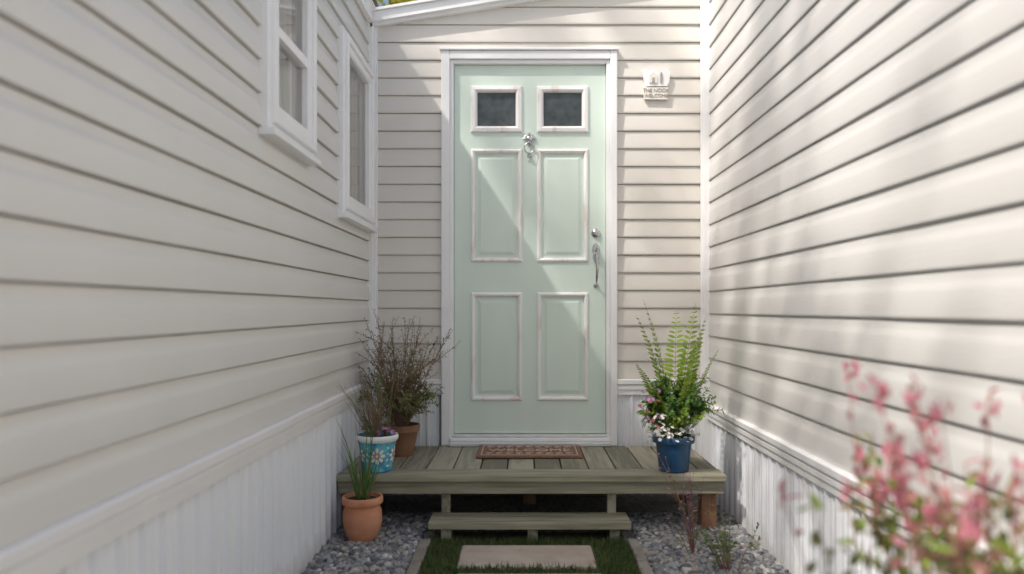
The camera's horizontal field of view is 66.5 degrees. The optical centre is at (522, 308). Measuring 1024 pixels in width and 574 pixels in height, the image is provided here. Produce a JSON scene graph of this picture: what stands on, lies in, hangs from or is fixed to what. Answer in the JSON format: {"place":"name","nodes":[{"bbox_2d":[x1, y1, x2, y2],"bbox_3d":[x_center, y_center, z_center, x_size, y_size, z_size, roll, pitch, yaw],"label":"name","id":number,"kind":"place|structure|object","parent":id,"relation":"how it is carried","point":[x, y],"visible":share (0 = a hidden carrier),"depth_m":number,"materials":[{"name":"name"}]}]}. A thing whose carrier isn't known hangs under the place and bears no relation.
{"place":"outdoors","nodes":[
{"label":"outdoors","id":0,"kind":"place"},
{"bbox_2d":[377,0,388,6],"label":"sky","id":1,"kind":"structure","parent":0,"point":[384,1],"materials":[{"name":"blue"}]},
{"bbox_2d":[451,494,605,494],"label":"ground","id":2,"kind":"structure","parent":0,"point":[522,494],"depth_m":4.41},
{"bbox_2d":[8,166,338,291],"bbox_3d":[-2.561,-0.355,1.675,3.479,2.810,5.550,0,0,0],"label":"body and roof","id":3,"kind":"object","parent":2,"relation":"on","point":[160,198],"visible":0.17,"depth_m":2.02,"materials":[{"name":"grey plastic"}]},
{"bbox_2d":[372,0,415,6],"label":"tree","id":4,"kind":"object","parent":2,"relation":"on","point":[391,2],"depth_m":10.21,"materials":[{"name":"green plant"}]},
{"bbox_2d":[457,545,596,568],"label":"stone path","id":5,"kind":"structure","parent":2,"relation":"on","point":[504,555],"depth_m":3.19,"materials":[{"name":"beige stone"}]},
{"bbox_2d":[336,446,726,528],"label":"wooden deck","id":6,"kind":"structure","parent":2,"relation":"on","point":[446,472],"depth_m":3.54,"materials":[{"name":"wood"}]},
{"bbox_2d":[338,373,399,472],"bbox_3d":[-0.711,0.516,3.591,0.278,0.457,0.331,0,0,0],"label":"potted plant","id":7,"kind":"object","parent":6,"relation":"on","point":[386,442],"visible":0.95,"depth_m":3.55,"materials":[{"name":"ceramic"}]},
{"bbox_2d":[355,309,457,456],"bbox_3d":[-0.596,0.370,3.983,0.548,0.751,0.558,0,0,0],"label":"potted shrub","id":8,"kind":"object","parent":6,"relation":"on","point":[405,429],"visible":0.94,"depth_m":3.93,"materials":[{"name":"brown plant"}]},
{"bbox_2d":[476,445,582,457],"bbox_3d":[0.033,0.736,4.037,0.535,0.016,0.315,0,0,0],"label":"doormat","id":9,"kind":"object","parent":6,"relation":"on","point":[528,451],"visible":1,"depth_m":4.00,"materials":[{"name":"brown fabric"}]},
{"bbox_2d":[449,433,610,446],"bbox_3d":[0.038,0.717,4.332,0.877,0.056,0.235,0,0,0],"label":"door threshold","id":10,"kind":"object","parent":6,"relation":"on","point":[579,439],"depth_m":4.25,"materials":[{"name":"white wood"}]},
{"bbox_2d":[636,300,723,472],"bbox_3d":[0.709,0.351,3.609,0.400,0.789,0.376,0,0,0],"label":"potted fern","id":11,"kind":"object","parent":6,"relation":"on","point":[677,413],"visible":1,"depth_m":3.55,"materials":[{"name":"green plant"}]},
{"bbox_2d":[351,78,712,494],"bbox_3d":[-0.250,-0.600,6.218,7.300,3.300,3.765,0,0,0],"label":"entrance body and roof","id":12,"kind":"object","parent":2,"relation":"on","point":[440,237],"visible":0.02,"depth_m":4.33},
{"bbox_2d":[358,0,374,378],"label":"trim","id":13,"kind":"structure","parent":12,"relation":"attached to","point":[367,6],"depth_m":4.26,"materials":[{"name":"white wood"}]},
{"bbox_2d":[0,0,369,547],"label":"siding","id":14,"kind":"object","parent":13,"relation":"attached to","point":[108,390],"visible":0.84,"depth_m":1.77,"materials":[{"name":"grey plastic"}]},
{"bbox_2d":[258,0,320,165],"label":"window frame","id":15,"kind":"object","parent":14,"relation":"attached to","point":[295,135],"visible":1,"depth_m":2.83,"materials":[{"name":"white wood"}]},
{"bbox_2d":[279,0,291,116],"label":"curtain","id":16,"kind":"object","parent":15,"relation":"hanging from","point":[285,62],"visible":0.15,"depth_m":2.88,"materials":[{"name":"white fabric"}]},
{"bbox_2d":[336,25,376,232],"bbox_3d":[-0.865,-0.854,3.902,0.143,0.877,0.705,0,0,0],"label":"window frame","id":17,"kind":"object","parent":14,"relation":"attached to","point":[359,212],"visible":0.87,"depth_m":3.92,"materials":[{"name":"white wood"}]},
{"bbox_2d":[350,76,356,199],"bbox_3d":[-0.886,-0.865,3.902,0.032,0.790,0.565,0,0,0],"label":"curtain","id":18,"kind":"object","parent":17,"relation":"hanging from","point":[353,138],"visible":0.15,"depth_m":4.08,"materials":[{"name":"grey fabric"}]},
{"bbox_2d":[0,379,373,573],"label":"skirting","id":19,"kind":"object","parent":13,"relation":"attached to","point":[266,500],"visible":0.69,"depth_m":2.22,"materials":[{"name":"metal"}]},
{"bbox_2d":[370,26,377,428],"bbox_3d":[-0.817,-0.247,4.284,0.038,2.595,0.032,0,0,0],"label":"corner post","id":20,"kind":"object","parent":12,"relation":"attached to","point":[375,224],"visible":0.49,"depth_m":4.27,"materials":[{"name":"white wood"}]},
{"bbox_2d":[366,0,540,27],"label":"rake fascia","id":21,"kind":"structure","parent":12,"relation":"attached to","point":[396,14],"depth_m":4.24,"materials":[{"name":"white wood"}]},
{"bbox_2d":[439,47,618,445],"bbox_3d":[0.035,-0.338,4.359,0.981,2.172,0.222,0,0,0],"label":"door frame","id":22,"kind":"object","parent":12,"relation":"attached to","point":[451,57],"visible":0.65,"depth_m":4.26,"materials":[{"name":"white wood"}]},
{"bbox_2d":[454,65,605,432],"bbox_3d":[0.038,-0.328,4.314,0.833,2.027,0.062,0,0,0],"label":"door","id":23,"kind":"structure","parent":22,"relation":"in","point":[530,326],"depth_m":4.30,"materials":[{"name":"paint"}]},
{"bbox_2d":[522,132,535,161],"bbox_3d":[0.034,-0.891,4.283,0.078,0.162,0.034,0,0,0],"label":"door knocker","id":24,"kind":"object","parent":23,"relation":"attached to","point":[529,139],"depth_m":4.28,"materials":[{"name":"silver metal"}]},
{"bbox_2d":[591,229,600,287],"bbox_3d":[0.402,-0.278,4.267,0.052,0.329,0.065,0,0,0],"label":"door handle","id":25,"kind":"object","parent":23,"relation":"attached to","point":[595,233],"visible":1,"depth_m":4.29,"materials":[{"name":"silver metal"}]},
{"bbox_2d":[642,68,669,99],"bbox_3d":[0.729,-1.231,4.275,0.154,0.170,0.030,0,0,0],"label":"wall plaque","id":26,"kind":"object","parent":12,"relation":"attached to","point":[656,81],"depth_m":4.27,"materials":[{"name":"beige ceramic"}]},
{"bbox_2d":[700,0,710,462],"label":"trim","id":27,"kind":"structure","parent":12,"relation":"attached to","point":[704,204],"depth_m":4.25,"materials":[{"name":"white wood"}]},
{"bbox_2d":[708,0,1023,555],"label":"siding","id":28,"kind":"object","parent":12,"relation":"attached to","point":[935,308],"visible":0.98,"depth_m":2.27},
{"bbox_2d":[301,495,790,573],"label":"gravel","id":29,"kind":"structure","parent":2,"relation":"on","point":[403,531],"depth_m":3.48,"materials":[{"name":"grey gravel"}]},
{"bbox_2d":[332,420,387,541],"bbox_3d":[-0.695,0.738,3.403,0.255,0.544,0.389,0,0,-30],"label":"terracotta pot plant","id":30,"kind":"object","parent":29,"relation":"on","point":[362,516],"visible":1,"depth_m":3.35,"materials":[{"name":"orange plant"}]},
{"bbox_2d":[414,532,642,573],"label":"grass","id":31,"kind":"structure","parent":29,"relation":"on","point":[611,556],"depth_m":3.23,"materials":[{"name":"plant"}]},
{"bbox_2d":[406,539,653,573],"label":"path edging","id":32,"kind":"object","parent":29,"relation":"on","point":[422,548],"visible":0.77,"depth_m":3.14,"materials":[{"name":"stone"}]},
{"bbox_2d":[657,452,720,553],"bbox_3d":[0.684,0.823,3.227,0.237,0.417,0.246,0,0,0],"label":"wildflower plant","id":33,"kind":"object","parent":29,"relation":"on","point":[690,511],"visible":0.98,"depth_m":3.22,"materials":[{"name":"brown plant"}]},
{"bbox_2d":[692,509,760,572],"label":"wildflower plant","id":34,"kind":"object","parent":29,"relation":"on","point":[724,545],"visible":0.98,"depth_m":3.02,"materials":[{"name":"green plant"}]},
{"bbox_2d":[778,358,1023,573],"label":"flowering shrub","id":35,"kind":"object","parent":29,"relation":"on","point":[960,555],"visible":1,"depth_m":1.00,"materials":[{"name":"pink plant"}]},
{"bbox_2d":[428,512,630,540],"bbox_3d":[0.029,0.999,3.478,0.885,0.142,0.167,0,0,0],"label":"wooden step","id":36,"kind":"object","parent":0,"point":[612,524],"visible":0.79,"depth_m":3.42,"materials":[{"name":"wood"}]},
{"bbox_2d":[375,379,700,494],"bbox_3d":[0.089,0.728,4.282,1.791,0.684,0.035,0,0,0],"label":"entrance skirting","id":37,"kind":"object","parent":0,"point":[631,429],"visible":0.23,"depth_m":4.30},
{"bbox_2d":[378,0,699,378],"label":"entrance siding","id":38,"kind":"object","parent":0,"point":[658,211],"visible":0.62,"depth_m":4.29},
{"bbox_2d":[705,403,1023,573],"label":"skirting","id":39,"kind":"object","parent":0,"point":[755,465],"visible":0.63,"depth_m":3.00,"materials":[{"name":"metal"}]}
]}

